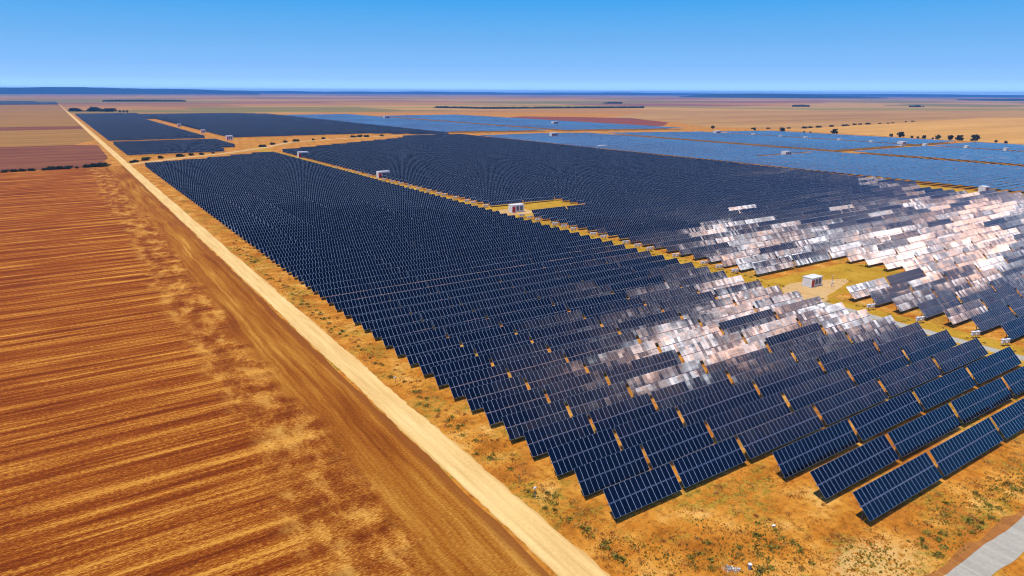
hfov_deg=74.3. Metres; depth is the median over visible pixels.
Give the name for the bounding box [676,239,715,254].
solar table
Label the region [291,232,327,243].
solar table
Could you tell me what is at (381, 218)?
solar table
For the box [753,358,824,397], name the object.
solar table
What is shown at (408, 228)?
solar table
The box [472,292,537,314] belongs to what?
solar table
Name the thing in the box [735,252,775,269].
solar table
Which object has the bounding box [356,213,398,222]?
solar table
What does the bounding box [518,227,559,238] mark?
solar table
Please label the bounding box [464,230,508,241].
solar table
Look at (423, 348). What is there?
solar table
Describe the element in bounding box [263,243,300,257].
solar table
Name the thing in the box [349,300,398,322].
solar table
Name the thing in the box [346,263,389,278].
solar table
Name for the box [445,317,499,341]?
solar table
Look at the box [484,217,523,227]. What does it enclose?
solar table
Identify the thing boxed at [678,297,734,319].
solar table
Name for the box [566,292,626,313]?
solar table
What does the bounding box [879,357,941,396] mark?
solar table
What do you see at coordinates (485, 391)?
solar table
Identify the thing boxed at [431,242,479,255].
solar table
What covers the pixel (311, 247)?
solar table
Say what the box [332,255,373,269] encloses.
solar table
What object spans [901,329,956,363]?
solar table
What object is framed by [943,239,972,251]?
solar table
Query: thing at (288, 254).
solar table
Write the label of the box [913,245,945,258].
solar table
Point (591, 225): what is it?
solar table
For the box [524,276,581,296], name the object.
solar table
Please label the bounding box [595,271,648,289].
solar table
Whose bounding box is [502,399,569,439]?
solar table
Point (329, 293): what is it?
solar table
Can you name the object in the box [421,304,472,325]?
solar table
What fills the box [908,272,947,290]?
solar table
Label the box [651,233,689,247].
solar table
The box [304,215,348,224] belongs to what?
solar table
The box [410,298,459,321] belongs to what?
solar table
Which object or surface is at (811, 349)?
solar table
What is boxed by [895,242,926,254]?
solar table
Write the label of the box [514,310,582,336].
solar table
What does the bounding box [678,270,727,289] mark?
solar table
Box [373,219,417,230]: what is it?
solar table
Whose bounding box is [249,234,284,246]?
solar table
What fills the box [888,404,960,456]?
solar table
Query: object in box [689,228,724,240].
solar table
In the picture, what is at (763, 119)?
dull field
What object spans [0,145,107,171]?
fallow field
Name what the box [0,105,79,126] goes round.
tan field
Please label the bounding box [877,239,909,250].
solar table
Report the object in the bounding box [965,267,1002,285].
solar table
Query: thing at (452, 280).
solar table
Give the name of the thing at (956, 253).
solar table
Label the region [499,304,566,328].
solar table
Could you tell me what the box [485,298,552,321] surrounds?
solar table
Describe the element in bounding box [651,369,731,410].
solar table
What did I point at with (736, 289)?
solar table
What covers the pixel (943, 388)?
solar table
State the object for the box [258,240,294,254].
solar table
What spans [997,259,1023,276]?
solar table
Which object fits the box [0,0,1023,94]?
sky
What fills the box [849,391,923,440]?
solar table
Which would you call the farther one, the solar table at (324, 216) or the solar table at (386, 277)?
the solar table at (324, 216)
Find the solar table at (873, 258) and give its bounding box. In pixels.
[862,249,896,266]
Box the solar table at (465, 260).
[458,251,509,267]
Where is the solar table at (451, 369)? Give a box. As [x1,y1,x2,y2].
[431,354,491,386]
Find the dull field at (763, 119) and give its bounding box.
[609,111,1023,128]
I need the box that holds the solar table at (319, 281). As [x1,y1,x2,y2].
[309,274,352,293]
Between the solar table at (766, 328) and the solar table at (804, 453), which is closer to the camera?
the solar table at (804, 453)
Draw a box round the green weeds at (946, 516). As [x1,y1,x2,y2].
[230,192,1023,575]
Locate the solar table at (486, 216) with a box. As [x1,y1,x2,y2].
[469,213,507,222]
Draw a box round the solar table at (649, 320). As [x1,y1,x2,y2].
[616,309,680,335]
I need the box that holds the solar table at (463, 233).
[456,227,499,238]
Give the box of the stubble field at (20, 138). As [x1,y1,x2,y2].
[0,129,93,146]
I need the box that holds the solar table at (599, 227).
[595,221,631,234]
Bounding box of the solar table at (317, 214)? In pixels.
[295,211,338,219]
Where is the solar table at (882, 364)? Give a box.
[847,347,909,384]
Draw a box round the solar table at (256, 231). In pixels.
[242,228,275,241]
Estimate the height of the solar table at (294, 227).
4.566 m
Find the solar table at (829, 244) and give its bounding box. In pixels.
[811,239,844,251]
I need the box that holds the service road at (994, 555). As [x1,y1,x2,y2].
[944,516,1023,575]
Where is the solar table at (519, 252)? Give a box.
[510,244,557,260]
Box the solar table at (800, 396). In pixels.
[783,368,855,410]
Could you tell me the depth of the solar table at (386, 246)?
278.43 m
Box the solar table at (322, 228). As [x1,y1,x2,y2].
[319,222,365,233]
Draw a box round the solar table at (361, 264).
[339,259,381,273]
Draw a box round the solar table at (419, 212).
[400,209,439,218]
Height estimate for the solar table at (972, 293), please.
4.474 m
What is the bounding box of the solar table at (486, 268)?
[477,259,531,276]
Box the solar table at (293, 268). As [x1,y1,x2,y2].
[290,261,331,278]
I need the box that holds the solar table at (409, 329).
[380,320,433,345]
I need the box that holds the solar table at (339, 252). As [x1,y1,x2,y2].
[319,248,358,260]
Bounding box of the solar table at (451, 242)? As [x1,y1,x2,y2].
[422,238,471,251]
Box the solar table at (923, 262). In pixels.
[901,256,935,271]
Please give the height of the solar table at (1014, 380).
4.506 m
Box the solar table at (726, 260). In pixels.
[719,248,759,266]
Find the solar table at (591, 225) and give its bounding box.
[585,218,620,231]
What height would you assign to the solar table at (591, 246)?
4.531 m
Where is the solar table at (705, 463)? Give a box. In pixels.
[673,437,746,487]
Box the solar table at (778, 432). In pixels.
[737,405,823,458]
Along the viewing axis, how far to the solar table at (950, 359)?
168.01 m
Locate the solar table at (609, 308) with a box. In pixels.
[582,297,643,320]
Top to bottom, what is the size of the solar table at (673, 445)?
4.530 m
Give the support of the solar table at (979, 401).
on the ground at (844, 504)
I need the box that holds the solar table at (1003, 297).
[981,287,1021,309]
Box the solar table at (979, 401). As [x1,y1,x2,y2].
[951,378,1012,422]
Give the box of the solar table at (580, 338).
[546,324,618,353]
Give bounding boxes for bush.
[47,166,57,169]
[82,164,92,167]
[89,163,100,166]
[97,162,111,166]
[140,157,150,160]
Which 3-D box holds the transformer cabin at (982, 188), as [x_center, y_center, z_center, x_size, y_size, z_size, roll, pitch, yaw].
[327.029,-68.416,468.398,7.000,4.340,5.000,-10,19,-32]
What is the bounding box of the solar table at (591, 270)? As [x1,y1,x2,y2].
[568,263,618,279]
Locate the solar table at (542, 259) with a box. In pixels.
[532,251,581,266]
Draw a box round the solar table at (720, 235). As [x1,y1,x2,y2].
[702,230,737,242]
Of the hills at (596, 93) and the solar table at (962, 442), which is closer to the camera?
the solar table at (962, 442)
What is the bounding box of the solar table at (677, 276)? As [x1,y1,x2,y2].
[662,266,710,284]
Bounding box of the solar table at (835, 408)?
[814,379,887,424]
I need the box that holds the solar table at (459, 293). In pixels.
[448,281,511,305]
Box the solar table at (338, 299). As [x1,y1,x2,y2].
[332,289,378,310]
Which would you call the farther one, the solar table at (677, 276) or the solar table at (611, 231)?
the solar table at (611, 231)
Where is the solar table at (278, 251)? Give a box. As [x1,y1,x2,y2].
[268,246,305,261]
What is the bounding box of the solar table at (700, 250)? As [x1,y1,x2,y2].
[690,242,729,259]
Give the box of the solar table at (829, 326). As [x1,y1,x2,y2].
[820,309,872,335]
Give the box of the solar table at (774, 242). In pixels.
[744,239,780,252]
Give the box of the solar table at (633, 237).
[627,228,664,241]
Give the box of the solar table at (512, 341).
[473,332,530,358]
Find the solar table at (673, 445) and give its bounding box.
[642,420,713,468]
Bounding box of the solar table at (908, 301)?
[892,287,936,311]
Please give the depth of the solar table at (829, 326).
191.80 m
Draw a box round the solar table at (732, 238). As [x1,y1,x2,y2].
[716,233,751,245]
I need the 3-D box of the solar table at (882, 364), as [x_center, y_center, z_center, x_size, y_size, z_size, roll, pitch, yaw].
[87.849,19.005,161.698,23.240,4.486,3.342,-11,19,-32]
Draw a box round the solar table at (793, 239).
[780,233,813,245]
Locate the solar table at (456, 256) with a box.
[448,248,499,263]
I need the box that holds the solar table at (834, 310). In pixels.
[796,302,848,326]
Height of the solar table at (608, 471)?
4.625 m
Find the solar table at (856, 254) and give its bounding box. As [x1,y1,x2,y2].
[844,245,878,262]
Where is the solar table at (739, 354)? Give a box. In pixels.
[701,340,769,373]
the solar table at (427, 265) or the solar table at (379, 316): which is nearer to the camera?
the solar table at (379, 316)
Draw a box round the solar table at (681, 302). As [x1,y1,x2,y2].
[659,291,715,312]
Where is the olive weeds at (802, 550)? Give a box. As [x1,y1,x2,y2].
[236,210,1023,575]
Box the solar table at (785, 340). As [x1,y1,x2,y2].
[765,322,824,352]
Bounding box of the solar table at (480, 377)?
[446,364,508,398]
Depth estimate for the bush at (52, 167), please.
575.00 m
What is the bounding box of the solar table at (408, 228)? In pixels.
[386,224,431,235]
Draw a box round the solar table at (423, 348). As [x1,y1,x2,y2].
[404,336,460,365]
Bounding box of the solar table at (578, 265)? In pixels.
[555,259,605,275]
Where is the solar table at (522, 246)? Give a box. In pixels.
[500,241,547,256]
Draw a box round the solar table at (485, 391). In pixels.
[463,375,527,410]
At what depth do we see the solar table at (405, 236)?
303.12 m
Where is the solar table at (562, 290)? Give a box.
[538,281,595,301]
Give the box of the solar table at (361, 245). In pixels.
[354,238,405,251]
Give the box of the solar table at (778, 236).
[765,231,798,242]
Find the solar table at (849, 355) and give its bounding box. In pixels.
[818,339,879,373]
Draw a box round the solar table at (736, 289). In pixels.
[713,280,762,300]
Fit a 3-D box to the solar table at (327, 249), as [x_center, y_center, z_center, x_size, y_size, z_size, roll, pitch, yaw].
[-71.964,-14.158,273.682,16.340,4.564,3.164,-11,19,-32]
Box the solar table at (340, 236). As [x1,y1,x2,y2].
[335,230,384,241]
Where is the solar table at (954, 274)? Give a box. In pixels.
[943,263,978,280]
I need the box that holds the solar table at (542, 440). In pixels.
[523,413,593,456]
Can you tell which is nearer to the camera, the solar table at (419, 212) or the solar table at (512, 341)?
the solar table at (512, 341)
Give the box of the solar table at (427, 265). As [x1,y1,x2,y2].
[399,259,458,277]
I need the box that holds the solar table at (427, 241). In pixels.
[415,235,462,248]
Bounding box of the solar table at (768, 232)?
[751,228,784,239]
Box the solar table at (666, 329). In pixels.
[636,317,700,342]
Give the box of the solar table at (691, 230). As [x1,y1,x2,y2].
[677,225,711,238]
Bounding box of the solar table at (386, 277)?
[362,272,406,289]
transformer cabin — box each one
[225,135,232,139]
[297,151,307,157]
[376,170,389,178]
[508,203,524,212]
[549,132,557,135]
[781,151,791,153]
[801,274,822,287]
[897,141,906,145]
[978,185,989,191]
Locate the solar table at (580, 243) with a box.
[558,238,601,251]
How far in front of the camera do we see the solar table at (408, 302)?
208.32 m
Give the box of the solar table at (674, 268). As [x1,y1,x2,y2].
[647,262,694,279]
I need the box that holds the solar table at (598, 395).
[566,381,630,416]
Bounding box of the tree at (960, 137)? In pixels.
[954,135,963,140]
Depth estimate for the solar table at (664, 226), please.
327.86 m
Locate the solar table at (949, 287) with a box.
[931,277,970,296]
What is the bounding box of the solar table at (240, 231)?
[238,226,271,238]
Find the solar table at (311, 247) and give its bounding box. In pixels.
[307,241,345,253]
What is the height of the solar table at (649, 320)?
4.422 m
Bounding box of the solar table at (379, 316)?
[358,307,409,329]
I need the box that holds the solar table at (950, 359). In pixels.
[933,338,987,372]
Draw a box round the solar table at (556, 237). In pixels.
[537,232,579,244]
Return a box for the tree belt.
[434,106,643,108]
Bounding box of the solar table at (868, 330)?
[845,315,899,343]
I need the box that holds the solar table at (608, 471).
[574,444,649,495]
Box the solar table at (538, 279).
[512,271,568,290]
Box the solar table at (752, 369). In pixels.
[726,348,796,385]
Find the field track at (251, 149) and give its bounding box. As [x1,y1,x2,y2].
[130,134,433,164]
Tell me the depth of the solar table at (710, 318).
197.02 m
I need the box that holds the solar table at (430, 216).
[413,213,453,222]
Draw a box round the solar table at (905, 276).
[886,268,924,285]
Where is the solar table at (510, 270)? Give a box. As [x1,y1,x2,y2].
[488,263,542,280]
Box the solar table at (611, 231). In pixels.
[605,223,641,235]
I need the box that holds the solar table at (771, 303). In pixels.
[752,290,803,311]
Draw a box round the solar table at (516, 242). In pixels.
[490,238,536,251]
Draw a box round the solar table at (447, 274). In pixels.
[417,267,476,286]
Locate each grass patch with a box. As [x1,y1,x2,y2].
[487,199,577,216]
[766,264,900,295]
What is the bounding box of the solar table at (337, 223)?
[313,220,360,229]
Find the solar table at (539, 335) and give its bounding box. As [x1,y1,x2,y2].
[529,317,600,344]
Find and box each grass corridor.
[250,147,1023,365]
[919,185,1018,196]
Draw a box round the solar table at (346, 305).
[340,295,388,315]
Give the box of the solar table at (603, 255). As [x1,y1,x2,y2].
[593,248,637,262]
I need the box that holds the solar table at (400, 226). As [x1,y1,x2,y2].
[380,222,424,232]
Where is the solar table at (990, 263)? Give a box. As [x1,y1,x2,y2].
[975,255,1007,271]
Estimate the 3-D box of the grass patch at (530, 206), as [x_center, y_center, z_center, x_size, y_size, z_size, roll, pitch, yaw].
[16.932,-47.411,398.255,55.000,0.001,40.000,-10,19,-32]
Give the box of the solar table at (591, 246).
[569,240,613,256]
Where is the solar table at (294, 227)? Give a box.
[277,224,312,234]
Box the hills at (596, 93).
[223,90,1023,96]
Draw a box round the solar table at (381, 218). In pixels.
[362,215,404,225]
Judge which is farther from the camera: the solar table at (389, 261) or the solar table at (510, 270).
the solar table at (389, 261)
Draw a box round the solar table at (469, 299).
[460,286,524,308]
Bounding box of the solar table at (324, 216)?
[299,213,343,221]
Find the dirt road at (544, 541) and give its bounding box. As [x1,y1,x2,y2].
[60,105,610,575]
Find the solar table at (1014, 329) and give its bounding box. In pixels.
[1001,316,1023,339]
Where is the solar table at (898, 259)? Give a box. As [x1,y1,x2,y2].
[881,252,915,270]
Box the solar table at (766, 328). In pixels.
[741,315,800,343]
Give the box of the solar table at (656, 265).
[632,258,679,274]
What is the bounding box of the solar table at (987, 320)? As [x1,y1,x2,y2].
[970,305,1016,331]
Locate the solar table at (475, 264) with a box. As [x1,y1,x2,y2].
[467,255,520,271]
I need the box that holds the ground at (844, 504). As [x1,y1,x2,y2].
[0,94,1023,575]
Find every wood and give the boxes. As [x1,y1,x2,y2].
[102,99,185,101]
[603,102,621,103]
[792,104,809,106]
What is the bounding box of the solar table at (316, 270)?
[296,265,337,281]
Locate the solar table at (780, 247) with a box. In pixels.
[758,242,795,255]
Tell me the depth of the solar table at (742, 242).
292.26 m
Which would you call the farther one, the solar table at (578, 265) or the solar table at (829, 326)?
the solar table at (578, 265)
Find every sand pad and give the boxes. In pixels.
[496,209,531,214]
[782,279,847,301]
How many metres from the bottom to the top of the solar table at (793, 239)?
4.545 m
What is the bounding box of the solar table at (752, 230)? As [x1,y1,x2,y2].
[737,225,770,239]
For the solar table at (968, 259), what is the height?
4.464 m
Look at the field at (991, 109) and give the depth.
3220.87 m
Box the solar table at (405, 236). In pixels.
[400,229,446,241]
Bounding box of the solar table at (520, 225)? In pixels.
[501,222,540,232]
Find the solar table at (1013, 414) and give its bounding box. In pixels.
[991,398,1023,438]
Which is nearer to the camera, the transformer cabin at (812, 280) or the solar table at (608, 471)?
the solar table at (608, 471)
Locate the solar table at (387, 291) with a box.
[379,281,426,299]
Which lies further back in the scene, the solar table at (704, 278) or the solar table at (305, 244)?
the solar table at (305, 244)
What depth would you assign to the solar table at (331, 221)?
331.89 m
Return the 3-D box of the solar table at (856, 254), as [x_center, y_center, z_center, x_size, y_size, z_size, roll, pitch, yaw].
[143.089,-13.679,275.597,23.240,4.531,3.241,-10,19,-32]
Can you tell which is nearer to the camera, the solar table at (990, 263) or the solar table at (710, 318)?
the solar table at (710, 318)
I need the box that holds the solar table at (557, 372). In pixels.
[525,360,585,389]
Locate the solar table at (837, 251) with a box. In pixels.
[827,242,861,257]
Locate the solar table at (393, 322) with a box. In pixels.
[369,313,420,337]
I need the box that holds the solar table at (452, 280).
[427,272,487,291]
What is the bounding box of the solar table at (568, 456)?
[547,428,620,475]
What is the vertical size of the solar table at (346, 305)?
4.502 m
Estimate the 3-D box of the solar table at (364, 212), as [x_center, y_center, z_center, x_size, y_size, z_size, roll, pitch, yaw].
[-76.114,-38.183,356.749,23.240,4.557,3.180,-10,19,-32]
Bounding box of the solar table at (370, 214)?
[351,211,392,219]
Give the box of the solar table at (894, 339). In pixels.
[872,322,927,352]
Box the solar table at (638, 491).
[603,463,681,518]
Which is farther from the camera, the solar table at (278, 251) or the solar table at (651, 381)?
the solar table at (278, 251)
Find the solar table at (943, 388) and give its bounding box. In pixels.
[913,367,975,409]
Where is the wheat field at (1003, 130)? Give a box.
[777,118,1023,143]
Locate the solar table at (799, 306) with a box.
[773,296,824,319]
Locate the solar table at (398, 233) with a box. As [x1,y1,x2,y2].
[393,227,438,238]
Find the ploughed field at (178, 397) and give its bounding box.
[0,166,549,575]
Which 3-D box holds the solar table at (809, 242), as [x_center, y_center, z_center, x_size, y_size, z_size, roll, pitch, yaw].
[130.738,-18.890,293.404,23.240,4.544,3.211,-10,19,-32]
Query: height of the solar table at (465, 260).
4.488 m
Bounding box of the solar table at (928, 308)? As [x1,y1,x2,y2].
[917,293,960,317]
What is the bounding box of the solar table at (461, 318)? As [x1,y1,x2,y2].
[432,310,485,333]
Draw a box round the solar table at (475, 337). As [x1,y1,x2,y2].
[459,325,514,349]
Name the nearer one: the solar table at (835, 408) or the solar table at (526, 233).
the solar table at (835, 408)
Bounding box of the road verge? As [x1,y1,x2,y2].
[923,509,1023,575]
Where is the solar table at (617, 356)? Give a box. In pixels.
[583,340,658,372]
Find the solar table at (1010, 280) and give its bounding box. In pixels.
[989,272,1023,291]
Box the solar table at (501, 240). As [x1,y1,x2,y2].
[481,235,526,248]
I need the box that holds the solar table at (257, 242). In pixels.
[254,237,289,249]
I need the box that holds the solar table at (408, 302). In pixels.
[399,292,447,311]
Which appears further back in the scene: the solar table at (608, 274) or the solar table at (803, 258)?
the solar table at (803, 258)
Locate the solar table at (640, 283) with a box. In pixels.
[610,276,663,294]
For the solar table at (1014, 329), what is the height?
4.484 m
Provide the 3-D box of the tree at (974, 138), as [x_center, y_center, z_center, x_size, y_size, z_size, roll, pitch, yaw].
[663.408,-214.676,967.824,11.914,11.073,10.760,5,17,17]
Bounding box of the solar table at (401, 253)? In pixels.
[375,248,429,263]
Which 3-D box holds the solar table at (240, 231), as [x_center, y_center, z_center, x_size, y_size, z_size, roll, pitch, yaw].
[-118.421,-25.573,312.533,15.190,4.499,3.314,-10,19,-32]
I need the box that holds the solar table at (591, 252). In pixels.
[581,244,625,258]
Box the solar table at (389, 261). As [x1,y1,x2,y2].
[383,251,437,267]
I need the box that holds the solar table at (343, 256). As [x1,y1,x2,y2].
[326,252,366,265]
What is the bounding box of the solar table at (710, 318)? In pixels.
[698,302,755,326]
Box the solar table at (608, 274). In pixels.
[581,266,633,285]
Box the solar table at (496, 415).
[482,387,547,424]
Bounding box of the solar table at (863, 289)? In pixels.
[846,277,889,300]
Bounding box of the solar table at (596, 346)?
[564,331,638,363]
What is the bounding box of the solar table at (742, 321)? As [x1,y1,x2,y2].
[718,309,777,334]
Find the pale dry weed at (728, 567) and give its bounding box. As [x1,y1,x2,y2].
[722,562,740,574]
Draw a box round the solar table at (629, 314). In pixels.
[599,303,661,327]
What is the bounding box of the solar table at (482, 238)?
[473,233,517,244]
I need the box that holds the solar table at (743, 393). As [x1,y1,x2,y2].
[677,380,760,426]
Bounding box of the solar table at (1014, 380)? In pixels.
[1002,366,1023,395]
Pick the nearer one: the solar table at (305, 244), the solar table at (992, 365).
the solar table at (992, 365)
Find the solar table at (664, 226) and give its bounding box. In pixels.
[653,221,687,231]
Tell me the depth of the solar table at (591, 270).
244.57 m
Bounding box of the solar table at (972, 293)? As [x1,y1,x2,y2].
[955,282,995,303]
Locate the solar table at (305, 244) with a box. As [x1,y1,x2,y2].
[302,238,339,249]
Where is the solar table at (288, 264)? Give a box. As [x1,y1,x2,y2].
[284,257,324,273]
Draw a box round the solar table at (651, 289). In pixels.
[626,280,679,300]
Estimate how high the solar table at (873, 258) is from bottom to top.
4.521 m
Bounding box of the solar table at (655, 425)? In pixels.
[614,406,683,449]
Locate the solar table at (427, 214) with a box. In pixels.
[406,211,446,219]
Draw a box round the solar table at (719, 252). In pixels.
[704,245,744,261]
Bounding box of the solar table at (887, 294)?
[869,282,911,304]
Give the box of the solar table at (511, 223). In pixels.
[492,220,532,229]
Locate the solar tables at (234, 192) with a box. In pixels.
[75,113,1023,316]
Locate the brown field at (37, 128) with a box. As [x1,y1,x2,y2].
[0,126,82,130]
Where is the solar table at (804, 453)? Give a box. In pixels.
[772,419,858,477]
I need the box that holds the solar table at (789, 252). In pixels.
[775,245,811,259]
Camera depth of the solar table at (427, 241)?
291.21 m
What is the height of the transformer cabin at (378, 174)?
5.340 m
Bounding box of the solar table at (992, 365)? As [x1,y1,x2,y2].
[967,346,1021,383]
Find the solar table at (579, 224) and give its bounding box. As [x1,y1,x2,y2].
[575,216,610,227]
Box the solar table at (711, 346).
[678,331,745,361]
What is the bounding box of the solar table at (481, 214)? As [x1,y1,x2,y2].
[461,211,499,219]
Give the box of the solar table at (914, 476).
[852,452,942,520]
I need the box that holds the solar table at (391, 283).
[370,276,416,295]
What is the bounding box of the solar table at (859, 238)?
[843,233,874,244]
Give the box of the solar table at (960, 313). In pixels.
[943,299,987,325]
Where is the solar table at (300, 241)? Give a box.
[296,235,333,245]
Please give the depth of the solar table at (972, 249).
283.14 m
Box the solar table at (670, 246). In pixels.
[663,236,702,252]
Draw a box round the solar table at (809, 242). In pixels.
[795,236,828,248]
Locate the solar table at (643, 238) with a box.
[638,231,676,244]
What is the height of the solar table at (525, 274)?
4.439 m
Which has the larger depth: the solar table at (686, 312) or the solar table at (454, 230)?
the solar table at (454, 230)
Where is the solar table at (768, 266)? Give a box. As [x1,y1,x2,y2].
[751,256,794,274]
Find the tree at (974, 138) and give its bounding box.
[970,134,980,140]
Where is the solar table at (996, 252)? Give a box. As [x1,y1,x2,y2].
[982,245,1011,258]
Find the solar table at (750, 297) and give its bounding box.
[732,285,782,305]
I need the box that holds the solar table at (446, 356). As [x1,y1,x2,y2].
[417,345,475,374]
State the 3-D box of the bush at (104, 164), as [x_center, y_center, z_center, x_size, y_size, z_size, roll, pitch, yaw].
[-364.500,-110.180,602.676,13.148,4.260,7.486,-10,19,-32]
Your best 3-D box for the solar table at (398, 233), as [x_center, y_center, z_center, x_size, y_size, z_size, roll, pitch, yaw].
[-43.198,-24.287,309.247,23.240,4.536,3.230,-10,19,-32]
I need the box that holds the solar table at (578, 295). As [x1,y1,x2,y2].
[551,285,611,307]
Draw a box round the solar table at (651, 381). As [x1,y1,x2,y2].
[627,359,705,396]
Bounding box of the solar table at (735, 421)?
[706,392,790,441]
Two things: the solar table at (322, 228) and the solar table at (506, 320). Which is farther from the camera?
the solar table at (322, 228)
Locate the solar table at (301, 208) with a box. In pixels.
[283,205,324,214]
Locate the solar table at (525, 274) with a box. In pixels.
[500,267,555,285]
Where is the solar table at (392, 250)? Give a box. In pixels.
[367,244,421,259]
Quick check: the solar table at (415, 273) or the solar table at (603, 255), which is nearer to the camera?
the solar table at (415, 273)
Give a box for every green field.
[329,106,435,107]
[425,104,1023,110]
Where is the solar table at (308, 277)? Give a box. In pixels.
[302,269,346,287]
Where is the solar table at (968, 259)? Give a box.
[953,252,986,266]
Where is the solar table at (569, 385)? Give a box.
[544,369,607,401]
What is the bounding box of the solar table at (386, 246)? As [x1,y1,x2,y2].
[361,241,412,255]
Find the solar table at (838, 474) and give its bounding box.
[810,435,898,498]
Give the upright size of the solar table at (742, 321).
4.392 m
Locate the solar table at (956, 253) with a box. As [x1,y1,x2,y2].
[932,248,965,262]
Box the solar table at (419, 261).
[391,255,446,271]
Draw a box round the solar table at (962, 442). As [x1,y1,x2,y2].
[929,417,1002,475]
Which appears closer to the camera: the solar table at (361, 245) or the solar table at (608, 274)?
the solar table at (608, 274)
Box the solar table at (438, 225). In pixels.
[433,220,475,229]
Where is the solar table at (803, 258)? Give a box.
[791,249,831,266]
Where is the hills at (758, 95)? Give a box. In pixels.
[679,93,884,97]
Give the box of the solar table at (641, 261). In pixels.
[619,255,664,270]
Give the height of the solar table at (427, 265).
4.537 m
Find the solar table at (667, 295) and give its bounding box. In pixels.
[642,286,697,306]
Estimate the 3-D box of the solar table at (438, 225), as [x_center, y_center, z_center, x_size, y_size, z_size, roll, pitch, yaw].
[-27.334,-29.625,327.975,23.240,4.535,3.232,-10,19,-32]
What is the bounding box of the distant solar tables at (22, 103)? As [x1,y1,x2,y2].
[0,101,57,104]
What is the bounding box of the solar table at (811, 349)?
[790,330,851,362]
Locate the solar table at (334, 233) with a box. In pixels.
[329,227,377,238]
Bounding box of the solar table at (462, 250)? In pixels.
[439,244,489,259]
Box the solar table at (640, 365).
[604,349,680,383]
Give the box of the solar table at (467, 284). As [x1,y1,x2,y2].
[437,276,499,299]
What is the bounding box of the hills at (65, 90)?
[0,87,259,94]
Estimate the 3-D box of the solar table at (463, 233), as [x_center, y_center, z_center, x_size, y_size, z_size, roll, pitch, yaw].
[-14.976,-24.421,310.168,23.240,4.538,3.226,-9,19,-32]
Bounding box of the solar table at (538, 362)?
[506,350,566,378]
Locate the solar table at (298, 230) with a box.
[282,227,316,237]
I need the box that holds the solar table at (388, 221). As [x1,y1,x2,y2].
[367,217,410,227]
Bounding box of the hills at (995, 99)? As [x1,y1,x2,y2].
[957,99,1023,100]
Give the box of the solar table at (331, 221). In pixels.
[309,217,354,227]
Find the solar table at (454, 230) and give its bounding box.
[448,225,491,235]
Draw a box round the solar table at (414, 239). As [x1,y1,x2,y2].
[407,232,454,244]
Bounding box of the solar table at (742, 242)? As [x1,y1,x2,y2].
[729,236,765,249]
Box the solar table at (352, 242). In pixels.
[347,235,398,248]
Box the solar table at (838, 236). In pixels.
[828,230,858,241]
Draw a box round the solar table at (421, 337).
[391,328,446,354]
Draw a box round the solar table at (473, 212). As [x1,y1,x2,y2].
[455,209,492,217]
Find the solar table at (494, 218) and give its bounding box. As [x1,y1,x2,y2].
[476,215,515,224]
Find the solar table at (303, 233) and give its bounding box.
[286,230,322,240]
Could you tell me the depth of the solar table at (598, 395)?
142.76 m
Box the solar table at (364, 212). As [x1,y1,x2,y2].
[346,209,386,218]
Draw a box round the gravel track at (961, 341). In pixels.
[819,302,1023,360]
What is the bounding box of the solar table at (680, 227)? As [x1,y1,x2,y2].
[665,223,699,234]
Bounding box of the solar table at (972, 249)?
[962,242,992,254]
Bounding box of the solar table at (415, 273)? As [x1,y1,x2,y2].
[408,263,466,281]
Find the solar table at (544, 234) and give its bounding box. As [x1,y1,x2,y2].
[528,229,569,241]
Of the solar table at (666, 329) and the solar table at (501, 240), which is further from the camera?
the solar table at (501, 240)
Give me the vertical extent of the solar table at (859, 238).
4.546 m
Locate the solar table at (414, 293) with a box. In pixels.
[389,286,437,306]
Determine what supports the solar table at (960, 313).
on the ground at (844, 504)
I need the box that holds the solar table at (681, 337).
[656,323,721,351]
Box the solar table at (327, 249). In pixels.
[313,244,352,257]
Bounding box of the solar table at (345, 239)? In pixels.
[341,232,391,244]
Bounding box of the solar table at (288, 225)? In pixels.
[273,222,306,230]
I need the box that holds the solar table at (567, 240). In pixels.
[547,235,590,248]
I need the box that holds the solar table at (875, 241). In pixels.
[860,236,891,247]
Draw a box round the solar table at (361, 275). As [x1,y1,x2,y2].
[354,267,398,284]
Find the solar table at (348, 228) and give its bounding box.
[324,224,371,235]
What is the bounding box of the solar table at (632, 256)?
[605,250,651,269]
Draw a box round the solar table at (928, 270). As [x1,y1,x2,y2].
[921,259,957,275]
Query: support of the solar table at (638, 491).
on the ground at (844, 504)
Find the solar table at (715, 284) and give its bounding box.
[696,275,744,294]
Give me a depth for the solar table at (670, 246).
289.95 m
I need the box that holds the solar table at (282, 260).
[278,253,317,268]
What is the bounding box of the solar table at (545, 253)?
[521,247,569,264]
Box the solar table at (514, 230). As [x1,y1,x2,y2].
[509,225,550,235]
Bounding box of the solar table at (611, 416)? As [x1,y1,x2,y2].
[589,393,656,432]
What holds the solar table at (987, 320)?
on the ground at (844, 504)
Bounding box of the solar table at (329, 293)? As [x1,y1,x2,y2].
[324,284,369,304]
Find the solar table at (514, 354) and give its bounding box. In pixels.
[489,341,547,368]
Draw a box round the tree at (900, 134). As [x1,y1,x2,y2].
[896,132,904,136]
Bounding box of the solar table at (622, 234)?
[615,226,652,238]
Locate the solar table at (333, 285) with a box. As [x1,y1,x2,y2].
[316,279,360,298]
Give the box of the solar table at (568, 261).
[543,255,592,273]
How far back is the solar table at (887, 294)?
219.44 m
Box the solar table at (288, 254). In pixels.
[273,249,311,265]
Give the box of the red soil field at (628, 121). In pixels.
[509,116,667,125]
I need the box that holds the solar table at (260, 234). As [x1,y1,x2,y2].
[245,231,280,244]

